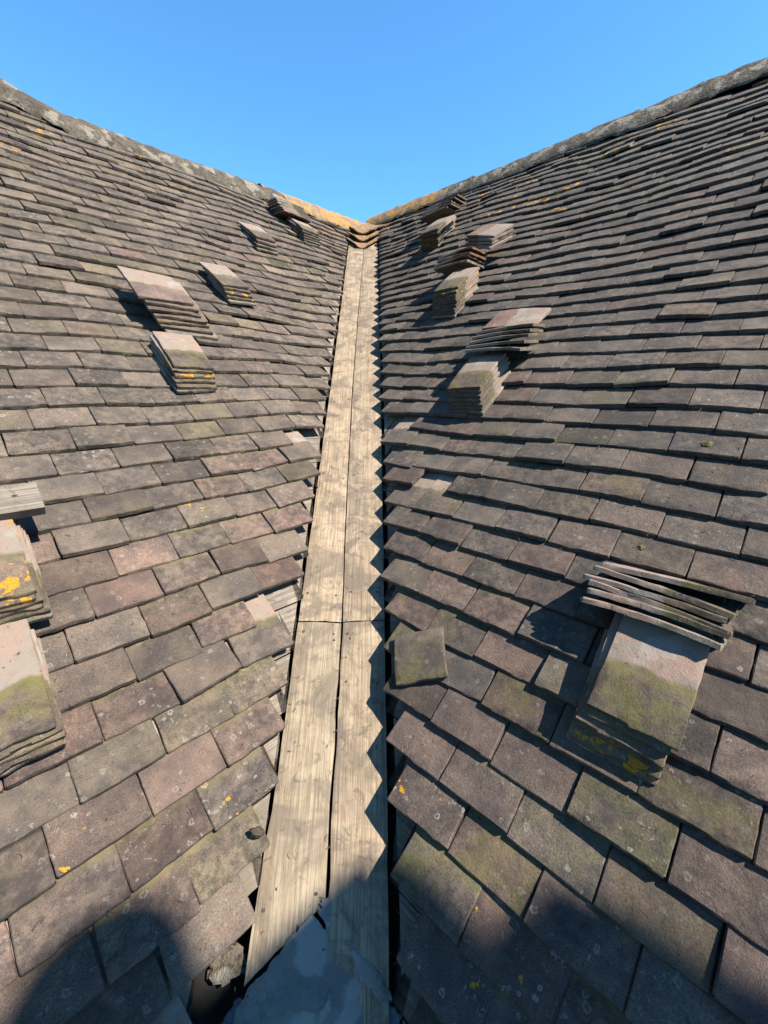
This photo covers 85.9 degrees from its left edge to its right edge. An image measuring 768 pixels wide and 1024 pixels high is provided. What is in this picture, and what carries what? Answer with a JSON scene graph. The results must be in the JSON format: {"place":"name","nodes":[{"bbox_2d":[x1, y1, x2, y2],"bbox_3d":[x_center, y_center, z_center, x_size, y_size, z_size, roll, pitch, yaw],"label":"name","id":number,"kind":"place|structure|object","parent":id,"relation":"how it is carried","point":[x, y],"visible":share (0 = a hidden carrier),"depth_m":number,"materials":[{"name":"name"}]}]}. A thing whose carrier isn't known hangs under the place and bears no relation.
{"place":"outdoors","nodes":[
{"label":"outdoors","id":0,"kind":"place"},
{"bbox_2d":[0,78,363,1023],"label":"tiled roof","id":1,"kind":"structure","parent":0,"point":[114,446],"depth_m":1.26,"materials":[{"name":"tile"}]},
{"bbox_2d":[0,738,66,777],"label":"loose roof tile","id":2,"kind":"object","parent":1,"relation":"on","point":[12,769],"visible":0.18,"depth_m":0.82,"materials":[{"name":"stone"}]},
{"bbox_2d":[0,638,64,774],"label":"loose roof tile","id":3,"kind":"object","parent":2,"relation":"on","point":[41,751],"visible":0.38,"depth_m":0.83,"materials":[{"name":"stone"}]},
{"bbox_2d":[0,629,65,765],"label":"loose roof tile","id":4,"kind":"object","parent":3,"relation":"on","point":[31,748],"visible":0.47,"depth_m":0.85,"materials":[{"name":"stone"}]},
{"bbox_2d":[0,644,62,760],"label":"loose roof tile","id":5,"kind":"object","parent":4,"relation":"on","point":[11,750],"visible":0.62,"depth_m":0.83,"materials":[{"name":"stone"}]},
{"bbox_2d":[0,619,55,751],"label":"loose roof tile","id":6,"kind":"object","parent":5,"relation":"on","point":[26,712],"visible":1,"depth_m":0.85,"materials":[{"name":"stone"}]},
{"bbox_2d":[26,535,52,623],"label":"loose roof tile","id":7,"kind":"object","parent":1,"relation":"on","point":[34,619],"visible":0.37,"depth_m":0.96,"materials":[{"name":"ceramic"}]},
{"bbox_2d":[0,526,50,624],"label":"loose roof tile","id":8,"kind":"object","parent":7,"relation":"on","point":[46,609],"visible":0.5,"depth_m":0.96,"materials":[{"name":"stone"}]},
{"bbox_2d":[0,523,43,618],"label":"loose roof tile","id":9,"kind":"object","parent":8,"relation":"on","point":[34,608],"visible":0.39,"depth_m":0.93,"materials":[{"name":"stone"}]},
{"bbox_2d":[0,519,43,613],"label":"loose roof tile","id":10,"kind":"object","parent":9,"relation":"on","point":[39,597],"visible":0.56,"depth_m":0.96,"materials":[{"name":"stone"}]},
{"bbox_2d":[0,519,35,609],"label":"loose roof tile","id":11,"kind":"object","parent":10,"relation":"on","point":[5,604],"visible":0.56,"depth_m":0.91,"materials":[{"name":"stone"}]},
{"bbox_2d":[0,519,36,601],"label":"loose roof tile","id":12,"kind":"object","parent":11,"relation":"on","point":[16,581],"visible":0.91,"depth_m":0.94,"materials":[{"name":"stone"}]},
{"bbox_2d":[0,482,45,519],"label":"timber offcut","id":13,"kind":"object","parent":12,"relation":"on","point":[22,500],"visible":1,"depth_m":1.02,"materials":[{"name":"brown wood"}]},
{"bbox_2d":[151,356,215,393],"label":"loose roof tile","id":14,"kind":"object","parent":1,"relation":"on","point":[169,379],"visible":0.33,"depth_m":1.71,"materials":[{"name":"stone"}]},
{"bbox_2d":[157,358,216,389],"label":"loose roof tile","id":15,"kind":"object","parent":14,"relation":"on","point":[199,386],"visible":0.31,"depth_m":1.72,"materials":[{"name":"stone"}]},
{"bbox_2d":[151,346,215,383],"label":"loose roof tile","id":16,"kind":"object","parent":15,"relation":"on","point":[191,381],"visible":0.34,"depth_m":1.71,"materials":[{"name":"ceramic"}]},
{"bbox_2d":[150,341,214,379],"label":"loose roof tile","id":17,"kind":"object","parent":16,"relation":"on","point":[192,376],"visible":0.3,"depth_m":1.71,"materials":[{"name":"stone"}]},
{"bbox_2d":[149,335,212,374],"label":"loose roof tile","id":18,"kind":"object","parent":17,"relation":"on","point":[168,362],"visible":0.35,"depth_m":1.70,"materials":[{"name":"stone"}]},
{"bbox_2d":[152,331,213,370],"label":"loose roof tile","id":19,"kind":"object","parent":18,"relation":"on","point":[182,351],"visible":1,"depth_m":1.74,"materials":[{"name":"stone"}]},
{"bbox_2d":[163,325,217,340],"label":"loose roof tile","id":20,"kind":"object","parent":1,"relation":"on","point":[204,336],"visible":0.18,"depth_m":1.94,"materials":[{"name":"stone"}]},
{"bbox_2d":[159,324,212,334],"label":"loose roof tile","id":21,"kind":"object","parent":20,"relation":"on","point":[190,329],"visible":0.19,"depth_m":1.91,"materials":[{"name":"stone"}]},
{"bbox_2d":[150,311,208,328],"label":"loose roof tile","id":22,"kind":"object","parent":21,"relation":"on","point":[171,322],"visible":0.16,"depth_m":1.88,"materials":[{"name":"stone"}]},
{"bbox_2d":[151,298,207,323],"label":"loose roof tile","id":23,"kind":"object","parent":22,"relation":"on","point":[202,320],"visible":0.3,"depth_m":1.89,"materials":[{"name":"stone"}]},
{"bbox_2d":[141,299,200,318],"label":"loose roof tile","id":24,"kind":"object","parent":23,"relation":"on","point":[161,309],"visible":0.21,"depth_m":1.85,"materials":[{"name":"stone"}]},
{"bbox_2d":[143,282,198,312],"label":"loose roof tile","id":25,"kind":"object","parent":24,"relation":"on","point":[194,308],"visible":0.3,"depth_m":1.87,"materials":[{"name":"stone"}]},
{"bbox_2d":[117,266,192,305],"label":"loose roof tile","id":26,"kind":"object","parent":25,"relation":"on","point":[151,286],"visible":1,"depth_m":1.86,"materials":[{"name":"ceramic"}]},
{"bbox_2d":[207,942,246,987],"bbox_3d":[-0.334,0.956,0.875,0.091,0.040,0.059,0,17,-2],"label":"mortar lump","id":27,"kind":"object","parent":1,"relation":"on","point":[228,965],"visible":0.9,"depth_m":0.87,"materials":[{"name":"beige concrete"}]},
{"bbox_2d":[219,996,243,1023],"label":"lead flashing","id":28,"kind":"object","parent":1,"relation":"on","point":[229,1017],"visible":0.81,"depth_m":0.83,"materials":[{"name":"grey metal"}]},
{"bbox_2d":[211,281,255,305],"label":"loose roof tile","id":29,"kind":"object","parent":1,"relation":"on","point":[232,301],"visible":0.35,"depth_m":2.32,"materials":[{"name":"stone"}]},
{"bbox_2d":[207,275,254,302],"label":"loose roof tile","id":30,"kind":"object","parent":29,"relation":"on","point":[235,297],"visible":0.39,"depth_m":2.33,"materials":[{"name":"ceramic"}]},
{"bbox_2d":[205,271,251,298],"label":"loose roof tile","id":31,"kind":"object","parent":30,"relation":"on","point":[238,294],"visible":0.38,"depth_m":2.32,"materials":[{"name":"ceramic"}]},
{"bbox_2d":[203,268,250,293],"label":"loose roof tile","id":32,"kind":"object","parent":31,"relation":"on","point":[246,291],"visible":0.35,"depth_m":2.32,"materials":[{"name":"ceramic"}]},
{"bbox_2d":[199,261,248,288],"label":"loose roof tile","id":33,"kind":"object","parent":32,"relation":"on","point":[223,276],"visible":1,"depth_m":2.33,"materials":[{"name":"ceramic"}]},
{"bbox_2d":[249,239,277,254],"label":"loose roof tile","id":34,"kind":"object","parent":1,"relation":"on","point":[265,250],"visible":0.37,"depth_m":2.93,"materials":[{"name":"ceramic"}]},
{"bbox_2d":[242,231,276,251],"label":"loose roof tile","id":35,"kind":"object","parent":34,"relation":"on","point":[252,239],"visible":0.5,"depth_m":2.93,"materials":[{"name":"stone"}]},
{"bbox_2d":[240,225,276,247],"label":"loose roof tile","id":36,"kind":"object","parent":35,"relation":"on","point":[268,243],"visible":0.48,"depth_m":2.93,"materials":[{"name":"stone"}]},
{"bbox_2d":[237,221,275,242],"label":"loose roof tile","id":37,"kind":"object","parent":36,"relation":"on","point":[257,232],"visible":1,"depth_m":2.96,"materials":[{"name":"stone"}]},
{"bbox_2d":[244,622,340,985],"bbox_3d":[-0.213,0.670,1.118,0.155,0.428,0.707,0,17,-2],"label":"valley board","id":38,"kind":"object","parent":1,"relation":"attached to","point":[300,819],"visible":1,"depth_m":1.04,"materials":[{"name":"brown wood"}]},
{"bbox_2d":[274,209,311,222],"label":"loose roof tile","id":39,"kind":"object","parent":1,"relation":"on","point":[284,213],"visible":0.75,"depth_m":3.48,"materials":[{"name":"stone"}]},
{"bbox_2d":[299,243,363,624],"bbox_3d":[-0.248,-1.184,2.823,0.153,2.185,3.652,0,17,-2],"label":"valley board","id":40,"kind":"object","parent":1,"relation":"attached to","point":[322,592],"visible":0.98,"depth_m":1.84,"materials":[{"name":"brown wood"}]},
{"bbox_2d":[344,228,382,241],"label":"valley tile","id":41,"kind":"object","parent":1,"relation":"on","point":[364,237],"visible":0.76,"depth_m":4.30,"materials":[{"name":"ceramic"}]},
{"bbox_2d":[349,223,383,233],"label":"valley tile","id":42,"kind":"object","parent":1,"relation":"on","point":[364,228],"visible":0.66,"depth_m":4.40,"materials":[{"name":"stone"}]},
{"bbox_2d":[0,0,767,229],"label":"sky","id":43,"kind":"structure","parent":0,"point":[359,110],"materials":[{"name":"blue"}]},
{"bbox_2d":[363,57,767,1023],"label":"tiled roof","id":44,"kind":"structure","parent":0,"point":[541,869],"depth_m":1.15,"materials":[{"name":"ceramic"}]},
{"bbox_2d":[325,621,389,1023],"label":"valley board","id":45,"kind":"object","parent":44,"relation":"attached to","point":[359,844],"visible":0.99,"depth_m":1.02,"materials":[{"name":"brown wood"}]},
{"bbox_2d":[233,914,363,1023],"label":"valley lining sheet","id":46,"kind":"object","parent":45,"relation":"on","point":[303,979],"visible":1,"depth_m":0.83,"materials":[{"name":"grey metal"}]},
{"bbox_2d":[318,897,391,1003],"bbox_3d":[-0.064,0.922,0.873,0.204,0.075,0.037,15,22,39],"label":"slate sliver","id":47,"kind":"object","parent":45,"relation":"on","point":[370,975],"visible":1,"depth_m":0.85,"materials":[{"name":"grey stone"}]},
{"bbox_2d":[345,235,378,248],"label":"valley tile","id":48,"kind":"object","parent":44,"relation":"on","point":[360,244],"visible":0.71,"depth_m":4.22,"materials":[{"name":"ceramic"}]},
{"bbox_2d":[343,243,384,622],"bbox_3d":[-0.110,-1.187,2.822,0.163,2.186,3.653,0,17,-2],"label":"valley board","id":49,"kind":"object","parent":44,"relation":"attached to","point":[363,591],"visible":0.98,"depth_m":1.88,"materials":[{"name":"brown wood"}]},
{"bbox_2d":[394,627,448,686],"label":"loose roof tile","id":50,"kind":"object","parent":44,"relation":"on","point":[419,656],"visible":1,"depth_m":1.15,"materials":[{"name":"stone"}]},
{"bbox_2d":[421,239,444,250],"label":"loose roof tile","id":51,"kind":"object","parent":44,"relation":"on","point":[432,246],"visible":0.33,"depth_m":3.22,"materials":[{"name":"stone"}]},
{"bbox_2d":[420,232,449,249],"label":"loose roof tile","id":52,"kind":"object","parent":51,"relation":"on","point":[435,244],"visible":0.31,"depth_m":3.21,"materials":[{"name":"stone"}]},
{"bbox_2d":[421,226,454,247],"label":"loose roof tile","id":53,"kind":"object","parent":52,"relation":"on","point":[446,233],"visible":0.31,"depth_m":3.20,"materials":[{"name":"stone"}]},
{"bbox_2d":[421,225,453,245],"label":"loose roof tile","id":54,"kind":"object","parent":53,"relation":"on","point":[438,239],"visible":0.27,"depth_m":3.18,"materials":[{"name":"ceramic"}]},
{"bbox_2d":[420,223,454,243],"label":"loose roof tile","id":55,"kind":"object","parent":54,"relation":"on","point":[436,238],"visible":0.41,"depth_m":3.16,"materials":[{"name":"stone"}]},
{"bbox_2d":[421,221,454,241],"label":"loose roof tile","id":56,"kind":"object","parent":55,"relation":"on","point":[425,239],"visible":0.38,"depth_m":3.15,"materials":[{"name":"ceramic"}]},
{"bbox_2d":[421,219,455,239],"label":"loose roof tile","id":57,"kind":"object","parent":56,"relation":"on","point":[451,222],"visible":0.29,"depth_m":3.13,"materials":[{"name":"stone"}]},
{"bbox_2d":[421,216,455,237],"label":"loose roof tile","id":58,"kind":"object","parent":57,"relation":"on","point":[440,229],"visible":0.49,"depth_m":3.09,"materials":[{"name":"stone"}]},
{"bbox_2d":[420,215,454,235],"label":"loose roof tile","id":59,"kind":"object","parent":58,"relation":"on","point":[436,225],"visible":1,"depth_m":3.12,"materials":[{"name":"stone"}]},
{"bbox_2d":[419,206,455,223],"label":"loose roof tile","id":60,"kind":"object","parent":44,"relation":"on","point":[435,215],"visible":0.99,"depth_m":3.34,"materials":[{"name":"stone"}]},
{"bbox_2d":[432,304,466,318],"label":"loose roof tile","id":61,"kind":"object","parent":44,"relation":"on","point":[447,316],"visible":0.24,"depth_m":2.39,"materials":[{"name":"stone"}]},
{"bbox_2d":[432,293,473,315],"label":"loose roof tile","id":62,"kind":"object","parent":61,"relation":"on","point":[448,313],"visible":0.31,"depth_m":2.39,"materials":[{"name":"ceramic"}]},
{"bbox_2d":[432,286,477,313],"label":"loose roof tile","id":63,"kind":"object","parent":62,"relation":"on","point":[455,308],"visible":0.41,"depth_m":2.39,"materials":[{"name":"ceramic"}]},
{"bbox_2d":[432,284,476,310],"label":"loose roof tile","id":64,"kind":"object","parent":63,"relation":"on","point":[451,305],"visible":0.36,"depth_m":2.38,"materials":[{"name":"ceramic"}]},
{"bbox_2d":[434,279,478,306],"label":"loose roof tile","id":65,"kind":"object","parent":64,"relation":"on","point":[459,297],"visible":0.39,"depth_m":2.37,"materials":[{"name":"ceramic"}]},
{"bbox_2d":[432,276,478,303],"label":"loose roof tile","id":66,"kind":"object","parent":65,"relation":"on","point":[453,298],"visible":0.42,"depth_m":2.37,"materials":[{"name":"ceramic"}]},
{"bbox_2d":[433,273,478,300],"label":"loose roof tile","id":67,"kind":"object","parent":66,"relation":"on","point":[455,294],"visible":0.34,"depth_m":2.36,"materials":[{"name":"ceramic"}]},
{"bbox_2d":[433,271,478,297],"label":"loose roof tile","id":68,"kind":"object","parent":67,"relation":"on","point":[448,292],"visible":0.36,"depth_m":2.35,"materials":[{"name":"ceramic"}]},
{"bbox_2d":[434,267,479,293],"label":"loose roof tile","id":69,"kind":"object","parent":68,"relation":"on","point":[457,279],"visible":1,"depth_m":2.38,"materials":[{"name":"ceramic"}]},
{"bbox_2d":[434,259,483,275],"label":"loose roof tile","id":70,"kind":"object","parent":44,"relation":"on","point":[449,269],"visible":0.77,"depth_m":2.53,"materials":[{"name":"ceramic"}]},
{"bbox_2d":[434,254,483,267],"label":"loose roof tile","id":71,"kind":"object","parent":70,"relation":"on","point":[466,257],"visible":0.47,"depth_m":2.51,"materials":[{"name":"ceramic"}]},
{"bbox_2d":[437,252,485,263],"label":"loose roof tile","id":72,"kind":"object","parent":71,"relation":"on","point":[479,257],"visible":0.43,"depth_m":2.51,"materials":[{"name":"stone"}]},
{"bbox_2d":[438,246,486,259],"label":"loose roof tile","id":73,"kind":"object","parent":72,"relation":"on","point":[472,249],"visible":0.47,"depth_m":2.51,"materials":[{"name":"stone"}]},
{"bbox_2d":[466,236,512,249],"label":"loose roof tile","id":74,"kind":"object","parent":73,"relation":"on","point":[499,242],"visible":0.41,"depth_m":2.52,"materials":[{"name":"stone"}]},
{"bbox_2d":[466,232,512,244],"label":"loose roof tile","id":75,"kind":"object","parent":74,"relation":"on","point":[484,242],"visible":0.36,"depth_m":2.53,"materials":[{"name":"stone"}]},
{"bbox_2d":[467,228,513,241],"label":"loose roof tile","id":76,"kind":"object","parent":75,"relation":"on","point":[489,239],"visible":0.45,"depth_m":2.51,"materials":[{"name":"stone"}]},
{"bbox_2d":[467,224,513,237],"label":"loose roof tile","id":77,"kind":"object","parent":76,"relation":"on","point":[491,231],"visible":1,"depth_m":2.55,"materials":[{"name":"ceramic"}]},
{"bbox_2d":[451,385,506,414],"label":"loose roof tile","id":78,"kind":"object","parent":44,"relation":"on","point":[490,402],"visible":0.23,"depth_m":1.74,"materials":[{"name":"stone"}]},
{"bbox_2d":[450,383,501,410],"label":"loose roof tile","id":79,"kind":"object","parent":78,"relation":"on","point":[465,408],"visible":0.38,"depth_m":1.75,"materials":[{"name":"stone"}]},
{"bbox_2d":[450,370,510,406],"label":"loose roof tile","id":80,"kind":"object","parent":79,"relation":"on","point":[502,378],"visible":0.36,"depth_m":1.75,"materials":[{"name":"stone"}]},
{"bbox_2d":[448,366,508,402],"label":"loose roof tile","id":81,"kind":"object","parent":80,"relation":"on","point":[454,399],"visible":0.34,"depth_m":1.75,"materials":[{"name":"stone"}]},
{"bbox_2d":[448,361,509,398],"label":"loose roof tile","id":82,"kind":"object","parent":81,"relation":"on","point":[486,388],"visible":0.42,"depth_m":1.75,"materials":[{"name":"stone"}]},
{"bbox_2d":[447,357,508,393],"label":"loose roof tile","id":83,"kind":"object","parent":82,"relation":"on","point":[496,369],"visible":0.33,"depth_m":1.74,"materials":[{"name":"stone"}]},
{"bbox_2d":[447,353,506,391],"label":"loose roof tile","id":84,"kind":"object","parent":83,"relation":"on","point":[475,371],"visible":1,"depth_m":1.78,"materials":[{"name":"stone"}]},
{"bbox_2d":[465,346,537,352],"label":"loose roof tile","id":85,"kind":"object","parent":44,"relation":"on","point":[518,348],"visible":1,"depth_m":1.78,"materials":[{"name":"ceramic"}]},
{"bbox_2d":[466,340,538,349],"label":"loose roof tile","id":86,"kind":"object","parent":85,"relation":"on","point":[495,344],"visible":0.97,"depth_m":1.79,"materials":[{"name":"ceramic"}]},
{"bbox_2d":[469,333,541,344],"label":"loose roof tile","id":87,"kind":"object","parent":86,"relation":"on","point":[496,339],"visible":0.91,"depth_m":1.81,"materials":[{"name":"stone"}]},
{"bbox_2d":[472,329,542,339],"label":"loose roof tile","id":88,"kind":"object","parent":87,"relation":"on","point":[510,332],"visible":0.87,"depth_m":1.81,"materials":[{"name":"stone"}]},
{"bbox_2d":[476,323,544,334],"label":"loose roof tile","id":89,"kind":"object","parent":88,"relation":"on","point":[515,327],"visible":0.84,"depth_m":1.81,"materials":[{"name":"stone"}]},
{"bbox_2d":[482,308,550,330],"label":"loose roof tile","id":90,"kind":"object","parent":89,"relation":"on","point":[511,317],"visible":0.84,"depth_m":1.88,"materials":[{"name":"stone"}]},
{"bbox_2d":[566,716,643,787],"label":"loose roof tile","id":91,"kind":"object","parent":44,"relation":"on","point":[590,750],"visible":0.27,"depth_m":0.87,"materials":[{"name":"stone"}]},
{"bbox_2d":[569,735,666,785],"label":"loose roof tile","id":92,"kind":"object","parent":91,"relation":"on","point":[642,775],"visible":0.13,"depth_m":0.81,"materials":[{"name":"stone"}]},
{"bbox_2d":[568,628,661,779],"bbox_3d":[0.527,0.396,0.887,0.169,0.168,0.221,14,22,38],"label":"loose roof tile","id":93,"kind":"object","parent":92,"relation":"on","point":[600,745],"visible":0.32,"depth_m":0.85,"materials":[{"name":"stone"}]},
{"bbox_2d":[575,720,662,770],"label":"loose roof tile","id":94,"kind":"object","parent":93,"relation":"on","point":[645,761],"visible":0.15,"depth_m":0.82,"materials":[{"name":"stone"}]},
{"bbox_2d":[575,688,666,768],"bbox_3d":[0.537,0.368,0.871,0.215,0.165,0.164,-16,23,-42],"label":"loose roof tile","id":95,"kind":"object","parent":94,"relation":"on","point":[650,753],"visible":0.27,"depth_m":0.81,"materials":[{"name":"stone"}]},
{"bbox_2d":[579,612,670,755],"bbox_3d":[0.543,0.343,0.873,0.165,0.164,0.223,15,22,39],"label":"loose roof tile","id":96,"kind":"object","parent":95,"relation":"on","point":[596,715],"visible":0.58,"depth_m":0.86,"materials":[{"name":"stone"}]},
{"bbox_2d":[587,605,713,750],"bbox_3d":[0.554,0.327,0.858,0.164,0.162,0.218,16,23,41],"label":"loose roof tile","id":97,"kind":"object","parent":96,"relation":"on","point":[648,679],"visible":0.89,"depth_m":0.84,"materials":[{"name":"stone"}]},
{"bbox_2d":[580,596,726,650],"bbox_3d":[0.613,0.244,0.946,0.272,0.076,0.163,16,23,42],"label":"loose roof tile","id":98,"kind":"object","parent":44,"relation":"on","point":[717,642],"visible":0.82,"depth_m":0.88,"materials":[{"name":"ceramic"}]},
{"bbox_2d":[586,587,733,639],"bbox_3d":[0.629,0.223,0.949,0.274,0.073,0.160,16,23,42],"label":"loose roof tile","id":99,"kind":"object","parent":98,"relation":"on","point":[598,591],"visible":0.67,"depth_m":0.88,"materials":[{"name":"stone"}]},
{"bbox_2d":[589,579,732,637],"bbox_3d":[0.635,0.213,0.953,0.164,0.082,0.275,-15,23,-41],"label":"loose roof tile","id":100,"kind":"object","parent":99,"relation":"on","point":[725,628],"visible":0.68,"depth_m":0.89,"materials":[{"name":"stone"}]},
{"bbox_2d":[582,574,730,623],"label":"loose roof tile","id":101,"kind":"object","parent":100,"relation":"on","point":[675,602],"visible":0.88,"depth_m":0.90,"materials":[{"name":"stone"}]},
{"bbox_2d":[593,565,739,619],"bbox_3d":[0.654,0.180,0.966,0.165,0.080,0.277,-15,23,-41],"label":"loose roof tile","id":102,"kind":"object","parent":101,"relation":"on","point":[710,605],"visible":0.98,"depth_m":0.90,"materials":[{"name":"stone"}]},
{"bbox_2d":[602,562,755,605],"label":"loose roof tile","id":103,"kind":"object","parent":102,"relation":"on","point":[673,580],"visible":1,"depth_m":0.89,"materials":[{"name":"stone"}]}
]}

